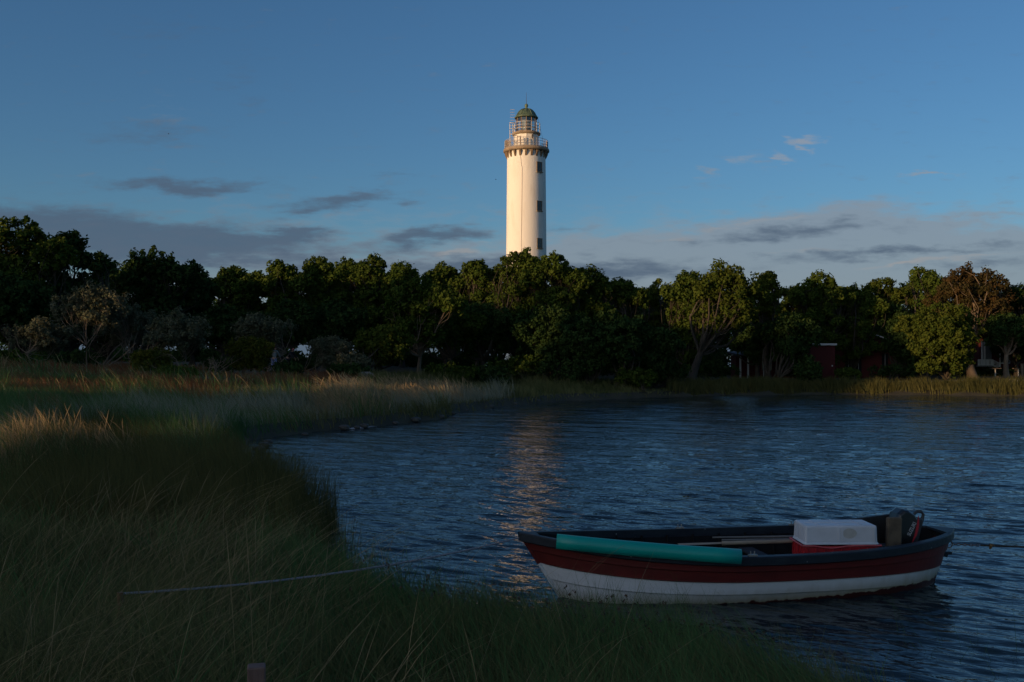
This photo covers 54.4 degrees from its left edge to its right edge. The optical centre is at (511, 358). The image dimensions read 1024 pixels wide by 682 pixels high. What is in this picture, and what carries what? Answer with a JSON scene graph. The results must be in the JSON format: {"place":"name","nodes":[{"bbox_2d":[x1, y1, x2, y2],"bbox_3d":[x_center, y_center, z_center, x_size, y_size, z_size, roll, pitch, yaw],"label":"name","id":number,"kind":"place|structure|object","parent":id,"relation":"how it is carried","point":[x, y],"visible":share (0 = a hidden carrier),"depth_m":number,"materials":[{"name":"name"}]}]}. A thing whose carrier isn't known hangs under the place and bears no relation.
{"place":"outdoors","nodes":[
{"label":"outdoors","id":0,"kind":"place"},
{"bbox_2d":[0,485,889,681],"bbox_3d":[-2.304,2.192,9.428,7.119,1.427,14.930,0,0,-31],"label":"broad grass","id":1,"kind":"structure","parent":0,"point":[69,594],"depth_m":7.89,"materials":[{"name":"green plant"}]},
{"bbox_2d":[0,361,1023,681],"bbox_3d":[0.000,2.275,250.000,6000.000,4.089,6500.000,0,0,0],"label":"ground","id":2,"kind":"structure","parent":0,"point":[374,421],"depth_m":60.26,"materials":[{"name":"soil"}]},
{"bbox_2d":[0,348,50,364],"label":"bush","id":3,"kind":"object","parent":2,"relation":"on","point":[10,355],"visible":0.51,"depth_m":59.74,"materials":[{"name":"green plant"}]},
{"bbox_2d":[0,270,57,351],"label":"oak tree","id":4,"kind":"object","parent":2,"relation":"on","point":[23,302],"visible":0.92,"depth_m":61.23,"materials":[{"name":"green plant"}]},
{"bbox_2d":[0,215,86,355],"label":"oak tree","id":5,"kind":"object","parent":2,"relation":"on","point":[31,262],"visible":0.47,"depth_m":65.08,"materials":[{"name":"green plant"}]},
{"bbox_2d":[0,315,87,363],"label":"shrub","id":6,"kind":"object","parent":2,"relation":"on","point":[42,336],"visible":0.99,"depth_m":55.59,"materials":[{"name":"green plant"}]},
{"bbox_2d":[37,229,115,351],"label":"oak tree","id":7,"kind":"object","parent":2,"relation":"on","point":[100,263],"visible":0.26,"depth_m":67.63,"materials":[{"name":"green plant"}]},
{"bbox_2d":[55,291,99,352],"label":"tree","id":8,"kind":"object","parent":2,"relation":"on","point":[89,330],"visible":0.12,"depth_m":67.54,"materials":[{"name":"green plant"}]},
{"bbox_2d":[52,349,104,366],"bbox_3d":[-27.029,0.060,62.003,3.877,1.285,3.336,0,0,0],"label":"bush","id":9,"kind":"object","parent":2,"relation":"on","point":[76,355],"visible":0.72,"depth_m":61.19,"materials":[{"name":"green plant"}]},
{"bbox_2d":[0,405,157,484],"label":"dry grass","id":10,"kind":"structure","parent":2,"relation":"on","point":[37,427],"depth_m":19.71,"materials":[{"name":"green plant"}]},
{"bbox_2d":[49,279,135,366],"bbox_3d":[-24.427,-1.896,57.785,5.258,5.484,3.585,0,0,0],"label":"shrub","id":11,"kind":"object","parent":2,"relation":"on","point":[92,302],"visible":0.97,"depth_m":57.50,"materials":[{"name":"green plant"}]},
{"bbox_2d":[88,260,131,362],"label":"oak tree","id":12,"kind":"object","parent":2,"relation":"on","point":[110,271],"visible":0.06,"depth_m":77.49,"materials":[{"name":"green plant"}]},
{"bbox_2d":[89,301,156,364],"bbox_3d":[-23.346,-1.344,59.763,3.917,4.378,2.660,0,0,-21],"label":"shrub","id":13,"kind":"object","parent":2,"relation":"on","point":[136,319],"visible":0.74,"depth_m":59.62,"materials":[{"name":"green plant"}]},
{"bbox_2d":[97,299,160,362],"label":"oak tree","id":14,"kind":"object","parent":2,"relation":"on","point":[108,335],"visible":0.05,"depth_m":73.49,"materials":[{"name":"green plant"}]},
{"bbox_2d":[128,347,178,371],"bbox_3d":[-19.412,0.285,55.030,3.371,1.875,2.064,0,0,0],"label":"shrub","id":15,"kind":"object","parent":2,"relation":"on","point":[155,356],"visible":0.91,"depth_m":54.49,"materials":[{"name":"green plant"}]},
{"bbox_2d":[0,386,311,506],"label":"meadow grass","id":16,"kind":"structure","parent":2,"relation":"on","point":[242,425],"depth_m":34.98,"materials":[{"name":"green plant"}]},
{"bbox_2d":[108,244,208,348],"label":"oak tree","id":17,"kind":"object","parent":2,"relation":"on","point":[149,279],"visible":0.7,"depth_m":73.19,"materials":[{"name":"green plant"}]},
{"bbox_2d":[139,306,212,365],"bbox_3d":[-19.213,-0.991,56.869,4.442,4.078,3.515,0,0,0],"label":"shrub","id":18,"kind":"object","parent":2,"relation":"on","point":[173,336],"visible":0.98,"depth_m":56.51,"materials":[{"name":"green plant"}]},
{"bbox_2d":[155,364,198,377],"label":"shrub","id":19,"kind":"object","parent":2,"relation":"on","point":[172,368],"visible":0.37,"depth_m":51.77,"materials":[{"name":"green plant"}]},
{"bbox_2d":[0,393,365,566],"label":"reeds","id":20,"kind":"object","parent":2,"relation":"on","point":[129,467],"visible":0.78,"depth_m":15.37,"materials":[{"name":"green plant"}]},
{"bbox_2d":[176,271,220,364],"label":"oak tree","id":21,"kind":"object","parent":2,"relation":"on","point":[208,290],"visible":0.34,"depth_m":77.25,"materials":[{"name":"green plant"}]},
{"bbox_2d":[198,355,227,381],"bbox_3d":[-14.894,0.543,49.884,1.350,1.484,1.496,0,0,16],"label":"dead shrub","id":22,"kind":"object","parent":2,"relation":"on","point":[212,363],"visible":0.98,"depth_m":49.91,"materials":[{"name":"grey plant"}]},
{"bbox_2d":[199,356,236,373],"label":"bush","id":23,"kind":"object","parent":2,"relation":"on","point":[219,358],"visible":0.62,"depth_m":61.66,"materials":[{"name":"green plant"}]},
{"bbox_2d":[0,349,446,484],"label":"tussock grass","id":24,"kind":"structure","parent":2,"relation":"on","point":[9,397],"depth_m":33.28,"materials":[{"name":"green plant"}]},
{"bbox_2d":[0,358,454,406],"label":"meadow grass","id":25,"kind":"structure","parent":2,"relation":"on","point":[125,370],"depth_m":49.99,"materials":[{"name":"green plant"}]},
{"bbox_2d":[189,303,265,356],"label":"tree","id":26,"kind":"object","parent":2,"relation":"on","point":[220,318],"visible":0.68,"depth_m":74.82,"materials":[{"name":"green plant"}]},
{"bbox_2d":[0,353,462,439],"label":"dry grass","id":27,"kind":"structure","parent":2,"relation":"on","point":[174,382],"depth_m":44.23,"materials":[{"name":"green plant"}]},
{"bbox_2d":[210,264,261,356],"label":"oak tree","id":28,"kind":"object","parent":2,"relation":"on","point":[234,280],"visible":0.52,"depth_m":83.30,"materials":[{"name":"green plant"}]},
{"bbox_2d":[212,334,285,375],"bbox_3d":[-15.946,-0.098,59.971,4.854,2.710,2.844,0,0,11],"label":"shrub","id":29,"kind":"object","parent":2,"relation":"on","point":[254,352],"visible":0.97,"depth_m":59.36,"materials":[{"name":"green plant"}]},
{"bbox_2d":[229,270,272,312],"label":"oak tree","id":30,"kind":"object","parent":2,"relation":"on","point":[255,275],"visible":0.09,"depth_m":87.62,"materials":[{"name":"green plant"}]},
{"bbox_2d":[247,663,265,681],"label":"post","id":31,"kind":"object","parent":2,"relation":"on","point":[256,672],"visible":1,"depth_m":4.56,"materials":[{"name":"brown wood"}]},
{"bbox_2d":[0,358,514,445],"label":"meadow grass","id":32,"kind":"structure","parent":2,"relation":"on","point":[500,389],"depth_m":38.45,"materials":[{"name":"green plant"}]},
{"bbox_2d":[229,311,298,371],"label":"shrub","id":33,"kind":"object","parent":2,"relation":"on","point":[255,325],"visible":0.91,"depth_m":65.53,"materials":[{"name":"green plant"}]},
{"bbox_2d":[260,259,317,360],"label":"oak tree","id":34,"kind":"object","parent":2,"relation":"on","point":[281,280],"visible":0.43,"depth_m":83.06,"materials":[{"name":"green plant"}]},
{"bbox_2d":[264,360,322,378],"bbox_3d":[-13.167,0.759,59.859,3.403,1.345,2.197,0,0,0],"label":"bush","id":35,"kind":"object","parent":2,"relation":"on","point":[291,366],"visible":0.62,"depth_m":59.57,"materials":[{"name":"green plant"}]},
{"bbox_2d":[265,298,323,358],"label":"tree","id":36,"kind":"object","parent":2,"relation":"on","point":[303,316],"visible":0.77,"depth_m":77.31,"materials":[{"name":"green plant"}]},
{"bbox_2d":[284,354,320,369],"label":"bush","id":37,"kind":"object","parent":2,"relation":"on","point":[303,360],"visible":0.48,"depth_m":71.71,"materials":[{"name":"green plant"}]},
{"bbox_2d":[0,500,628,681],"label":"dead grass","id":38,"kind":"structure","parent":2,"relation":"on","point":[128,581],"depth_m":10.88,"materials":[{"name":"plant"}]},
{"bbox_2d":[300,255,353,353],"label":"oak tree","id":39,"kind":"object","parent":2,"relation":"on","point":[330,285],"visible":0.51,"depth_m":85.30,"materials":[{"name":"green plant"}]},
{"bbox_2d":[304,335,352,372],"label":"shrub","id":40,"kind":"object","parent":2,"relation":"on","point":[331,348],"visible":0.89,"depth_m":67.47,"materials":[{"name":"green plant"}]},
{"bbox_2d":[333,256,359,350],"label":"oak tree","id":41,"kind":"object","parent":2,"relation":"on","point":[345,264],"visible":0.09,"depth_m":91.12,"materials":[{"name":"green plant"}]},
{"bbox_2d":[326,362,371,377],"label":"bush","id":42,"kind":"object","parent":2,"relation":"on","point":[353,369],"visible":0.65,"depth_m":63.52,"materials":[{"name":"green plant"}]},
{"bbox_2d":[334,350,373,367],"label":"shrub","id":43,"kind":"object","parent":2,"relation":"on","point":[350,358],"visible":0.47,"depth_m":65.70,"materials":[{"name":"green plant"}]},
{"bbox_2d":[350,253,410,330],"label":"oak tree","id":44,"kind":"object","parent":2,"relation":"on","point":[371,293],"visible":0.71,"depth_m":85.02,"materials":[{"name":"green plant"}]},
{"bbox_2d":[352,323,417,372],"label":"tree","id":45,"kind":"object","parent":2,"relation":"on","point":[382,345],"visible":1,"depth_m":69.41,"materials":[{"name":"green plant"}]},
{"bbox_2d":[289,370,485,417],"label":"dry grass","id":46,"kind":"structure","parent":2,"relation":"on","point":[405,385],"depth_m":46.89,"materials":[{"name":"green plant"}]},
{"bbox_2d":[382,259,419,367],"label":"oak tree","id":47,"kind":"object","parent":2,"relation":"on","point":[408,270],"visible":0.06,"depth_m":89.31,"materials":[{"name":"green plant"}]},
{"bbox_2d":[380,273,467,373],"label":"oak tree","id":48,"kind":"object","parent":2,"relation":"on","point":[420,312],"visible":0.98,"depth_m":72.83,"materials":[{"name":"green plant"}]},
{"bbox_2d":[421,260,470,368],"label":"oak tree","id":49,"kind":"object","parent":2,"relation":"on","point":[441,274],"visible":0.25,"depth_m":87.01,"materials":[{"name":"green plant"}]},
{"bbox_2d":[424,360,479,380],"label":"bush","id":50,"kind":"object","parent":2,"relation":"on","point":[433,368],"visible":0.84,"depth_m":71.27,"materials":[{"name":"green plant"}]},
{"bbox_2d":[0,449,921,681],"bbox_3d":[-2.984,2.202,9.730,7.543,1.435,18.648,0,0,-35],"label":"green grass","id":51,"kind":"structure","parent":2,"relation":"on","point":[16,630],"depth_m":8.13,"materials":[{"name":"green plant"}]},
{"bbox_2d":[456,258,503,366],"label":"oak tree","id":52,"kind":"object","parent":2,"relation":"on","point":[478,276],"visible":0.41,"depth_m":85.19,"materials":[{"name":"green plant"}]},
{"bbox_2d":[468,363,511,384],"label":"bush","id":53,"kind":"object","parent":2,"relation":"on","point":[486,373],"visible":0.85,"depth_m":71.62,"materials":[{"name":"green plant"}]},
{"bbox_2d":[0,345,1019,376],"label":"undergrowth","id":54,"kind":"object","parent":2,"relation":"on","point":[411,360],"visible":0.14,"depth_m":93.46,"materials":[{"name":"green plant"}]},
{"bbox_2d":[485,247,548,372],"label":"oak tree","id":55,"kind":"object","parent":2,"relation":"on","point":[513,297],"visible":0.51,"depth_m":83.18,"materials":[{"name":"green plant"}]},
{"bbox_2d":[488,354,550,379],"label":"bush","id":56,"kind":"object","parent":2,"relation":"on","point":[523,366],"visible":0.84,"depth_m":75.38,"materials":[{"name":"green plant"}]},
{"bbox_2d":[503,96,548,359],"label":"lighthouse","id":57,"kind":"object","parent":2,"relation":"on","point":[526,153],"visible":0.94,"depth_m":127.90,"materials":[{"name":"paint"}]},
{"bbox_2d":[185,495,906,681],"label":"tall green grass","id":58,"kind":"structure","parent":2,"relation":"on","point":[348,566],"depth_m":8.27,"materials":[{"name":"green plant"}]},
{"bbox_2d":[508,304,587,377],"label":"oak tree","id":59,"kind":"object","parent":2,"relation":"on","point":[547,342],"visible":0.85,"depth_m":76.13,"materials":[{"name":"green plant"}]},
{"bbox_2d":[517,249,593,369],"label":"oak tree","id":60,"kind":"object","parent":2,"relation":"on","point":[564,274],"visible":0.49,"depth_m":81.49,"materials":[{"name":"green plant"}]},
{"bbox_2d":[553,264,618,376],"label":"oak tree","id":61,"kind":"object","parent":2,"relation":"on","point":[600,290],"visible":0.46,"depth_m":83.19,"materials":[{"name":"green plant"}]},
{"bbox_2d":[349,551,830,681],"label":"sedge","id":62,"kind":"object","parent":2,"relation":"on","point":[626,595],"visible":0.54,"depth_m":8.81,"materials":[{"name":"green plant"}]},
{"bbox_2d":[562,307,659,387],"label":"oak tree","id":63,"kind":"object","parent":2,"relation":"on","point":[615,341],"visible":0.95,"depth_m":72.66,"materials":[{"name":"green plant"}]},
{"bbox_2d":[596,276,649,370],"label":"oak tree","id":64,"kind":"object","parent":2,"relation":"on","point":[628,298],"visible":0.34,"depth_m":85.02,"materials":[{"name":"green plant"}]},
{"bbox_2d":[611,366,657,391],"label":"bush","id":65,"kind":"object","parent":2,"relation":"on","point":[640,377],"visible":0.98,"depth_m":72.28,"materials":[{"name":"green plant"}]},
{"bbox_2d":[637,278,675,327],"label":"oak tree","id":66,"kind":"object","parent":2,"relation":"on","point":[655,301],"visible":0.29,"depth_m":91.52,"materials":[{"name":"green plant"}]},
{"bbox_2d":[659,269,706,366],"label":"oak tree","id":67,"kind":"object","parent":2,"relation":"on","point":[679,291],"visible":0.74,"depth_m":85.28,"materials":[{"name":"green plant"}]},
{"bbox_2d":[349,364,1022,417],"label":"shore grass","id":68,"kind":"structure","parent":2,"relation":"on","point":[534,385],"depth_m":69.58,"materials":[{"name":"green plant"}]},
{"bbox_2d":[701,301,735,354],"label":"oak tree","id":69,"kind":"object","parent":2,"relation":"on","point":[724,340],"visible":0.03,"depth_m":112.01,"materials":[{"name":"green plant"}]},
{"bbox_2d":[686,258,770,379],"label":"oak tree","id":70,"kind":"object","parent":2,"relation":"on","point":[731,293],"visible":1,"depth_m":79.07,"materials":[{"name":"green plant"}]},
{"bbox_2d":[725,324,774,378],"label":"oak tree","id":71,"kind":"object","parent":2,"relation":"on","point":[748,344],"visible":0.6,"depth_m":85.55,"materials":[{"name":"green plant"}]},
{"bbox_2d":[727,351,797,377],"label":"shed","id":72,"kind":"structure","parent":2,"relation":"on","point":[743,366],"depth_m":90.50,"materials":[{"name":"red wood"}]},
{"bbox_2d":[750,271,789,377],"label":"oak tree","id":73,"kind":"object","parent":2,"relation":"on","point":[768,306],"visible":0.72,"depth_m":83.52,"materials":[{"name":"green plant"}]},
{"bbox_2d":[665,374,886,394],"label":"bank grass","id":74,"kind":"structure","parent":2,"relation":"on","point":[753,384],"depth_m":76.85,"materials":[{"name":"green plant"}]},
{"bbox_2d":[752,310,821,381],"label":"oak tree","id":75,"kind":"object","parent":2,"relation":"on","point":[791,336],"visible":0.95,"depth_m":81.11,"materials":[{"name":"green plant"}]},
{"bbox_2d":[777,285,808,377],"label":"oak tree","id":76,"kind":"object","parent":2,"relation":"on","point":[786,305],"visible":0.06,"depth_m":88.92,"materials":[{"name":"green plant"}]},
{"bbox_2d":[787,358,823,382],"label":"bush","id":77,"kind":"object","parent":2,"relation":"on","point":[809,370],"visible":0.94,"depth_m":79.50,"materials":[{"name":"green plant"}]},
{"bbox_2d":[785,269,856,364],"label":"oak tree","id":78,"kind":"object","parent":2,"relation":"on","point":[826,299],"visible":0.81,"depth_m":86.79,"materials":[{"name":"green plant"}]},
{"bbox_2d":[805,343,836,378],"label":"shed","id":79,"kind":"structure","parent":2,"relation":"on","point":[824,354],"depth_m":86.00,"materials":[{"name":"red wood"}]},
{"bbox_2d":[834,366,861,380],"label":"bush","id":80,"kind":"object","parent":2,"relation":"on","point":[849,372],"visible":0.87,"depth_m":83.47,"materials":[{"name":"green plant"}]},
{"bbox_2d":[836,282,889,368],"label":"oak tree","id":81,"kind":"object","parent":2,"relation":"on","point":[862,311],"visible":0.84,"depth_m":89.05,"materials":[{"name":"green plant"}]},
{"bbox_2d":[835,334,905,377],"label":"house","id":82,"kind":"structure","parent":2,"relation":"on","point":[877,358],"depth_m":90.00,"materials":[{"name":"red wood"}]},
{"bbox_2d":[861,277,918,331],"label":"oak tree","id":83,"kind":"object","parent":2,"relation":"on","point":[888,292],"visible":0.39,"depth_m":91.20,"materials":[{"name":"green plant"}]},
{"bbox_2d":[870,304,911,377],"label":"oak tree","id":84,"kind":"object","parent":2,"relation":"on","point":[890,319],"visible":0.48,"depth_m":89.42,"materials":[{"name":"green plant"}]},
{"bbox_2d":[867,363,916,380],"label":"bush","id":85,"kind":"object","parent":2,"relation":"on","point":[902,370],"visible":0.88,"depth_m":85.58,"materials":[{"name":"green plant"}]},
{"bbox_2d":[896,332,929,379],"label":"oak tree","id":86,"kind":"object","parent":2,"relation":"on","point":[905,353],"visible":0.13,"depth_m":86.28,"materials":[{"name":"green plant"}]},
{"bbox_2d":[895,264,943,375],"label":"oak tree","id":87,"kind":"object","parent":2,"relation":"on","point":[928,281],"visible":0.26,"depth_m":91.11,"materials":[{"name":"green plant"}]},
{"bbox_2d":[892,301,986,381],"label":"oak tree","id":88,"kind":"object","parent":2,"relation":"on","point":[942,339],"visible":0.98,"depth_m":78.19,"materials":[{"name":"green plant"}]},
{"bbox_2d":[864,374,1023,395],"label":"bank grass","id":89,"kind":"structure","parent":2,"relation":"on","point":[970,384],"depth_m":75.80,"materials":[{"name":"green plant"}]},
{"bbox_2d":[921,261,1018,378],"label":"pine tree","id":90,"kind":"object","parent":2,"relation":"on","point":[980,294],"visible":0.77,"depth_m":86.49,"materials":[{"name":"brown plant"}]},
{"bbox_2d":[962,338,1023,375],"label":"house","id":91,"kind":"structure","parent":2,"relation":"on","point":[984,356],"depth_m":94.07,"materials":[{"name":"grey"}]},
{"bbox_2d":[983,310,1023,378],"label":"oak tree","id":92,"kind":"object","parent":2,"relation":"on","point":[1006,330],"visible":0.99,"depth_m":85.06,"materials":[{"name":"green plant"}]},
{"bbox_2d":[989,292,1023,375],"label":"oak tree","id":93,"kind":"object","parent":2,"relation":"on","point":[1015,357],"visible":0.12,"depth_m":91.77,"materials":[{"name":"green plant"}]},
{"bbox_2d":[1008,283,1023,315],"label":"oak tree","id":94,"kind":"object","parent":2,"relation":"on","point":[1019,292],"visible":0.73,"depth_m":88.26,"materials":[{"name":"green plant"}]},
{"bbox_3d":[-3.424,2.503,8.700,0.055,0.912,0.055,0,0,-23],"label":"mooring stake","id":95,"kind":"object","parent":2,"relation":"on","visible":0},
{"bbox_2d":[124,537,518,594],"bbox_3d":[-1.651,2.115,10.138,4.571,0.134,0.025,0,0,-39],"label":"mooring rope","id":96,"kind":"object","parent":95,"relation":"attached to","point":[408,561],"visible":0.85,"depth_m":10.03,"materials":[{"name":"grey fabric"}]},
{"bbox_2d":[0,0,1023,358],"label":"sky","id":97,"kind":"structure","parent":0,"point":[860,142],"materials":[{"name":"blue"}]},
{"bbox_2d":[241,359,1023,681],"bbox_3d":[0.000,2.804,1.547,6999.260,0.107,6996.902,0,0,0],"label":"water","id":98,"kind":"structure","parent":0,"point":[461,481],"depth_m":21.38,"materials":[{"name":"blue liquid"}]},
{"bbox_2d":[518,521,953,604],"bbox_3d":[2.822,2.512,12.075,5.583,0.992,1.824,0,1,-10],"label":"boat","id":99,"kind":"object","parent":98,"relation":"on","point":[765,573],"visible":0.69,"depth_m":11.43,"materials":[{"name":"white paint"}]},
{"bbox_2d":[556,534,741,563],"bbox_3d":[1.519,2.124,11.105,2.053,0.303,0.171,0,0,4],"label":"pipe fender","id":100,"kind":"object","parent":99,"relation":"on","point":[660,550],"visible":1,"depth_m":11.04,"materials":[{"name":"teal plastic"}]},
{"bbox_2d":[678,539,800,544],"bbox_3d":[2.877,2.231,12.050,1.801,0.052,0.104,0,0,-10],"label":"oar","id":101,"kind":"object","parent":99,"relation":"in","point":[747,542],"visible":0.75,"depth_m":12.02,"materials":[{"name":"brown wood"}]},
{"bbox_2d":[722,538,788,540],"bbox_3d":[3.523,2.237,12.300,1.944,0.040,0.034,1,0,-9],"label":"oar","id":102,"kind":"object","parent":99,"relation":"in","point":[754,539],"visible":0.38,"depth_m":12.20,"materials":[{"name":"brown wood"}]},
{"bbox_2d":[789,537,881,553],"bbox_3d":[3.873,2.345,11.950,0.949,0.305,0.539,0,0,-1],"label":"crate","id":103,"kind":"object","parent":99,"relation":"in","point":[798,547],"visible":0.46,"depth_m":11.70,"materials":[{"name":"red plastic"}]},
{"bbox_2d":[793,519,878,544],"bbox_3d":[3.873,2.078,11.940,0.890,0.228,0.490,0,0,-1],"label":"crate","id":104,"kind":"object","parent":103,"relation":"on","point":[835,532],"visible":1,"depth_m":11.71,"materials":[{"name":"white plastic"}]},
{"bbox_2d":[843,514,888,542],"bbox_3d":[4.380,2.115,12.345,0.680,0.349,0.050,0,0,-7],"label":"bulkhead board","id":105,"kind":"object","parent":99,"relation":"in","point":[878,522],"visible":0.42,"depth_m":12.34,"materials":[{"name":"black"}]},
{"bbox_2d":[885,517,901,546],"bbox_3d":[4.602,2.116,12.000,0.185,0.400,0.070,2,0,-9],"label":"engine pad","id":106,"kind":"object","parent":99,"relation":"attached to","point":[893,531],"visible":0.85,"depth_m":11.97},
{"bbox_2d":[884,507,924,543],"bbox_3d":[4.819,2.196,12.249,0.412,0.733,0.286,14,-1,-6],"label":"outboard engine","id":107,"kind":"object","parent":99,"relation":"attached to","point":[912,523],"visible":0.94,"depth_m":12.12,"materials":[{"name":"grey plastic"}]},
{"bbox_2d":[858,587,1016,677],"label":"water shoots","id":108,"kind":"object","parent":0,"point":[943,633],"visible":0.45,"depth_m":9.49,"materials":[{"name":"green plant"}]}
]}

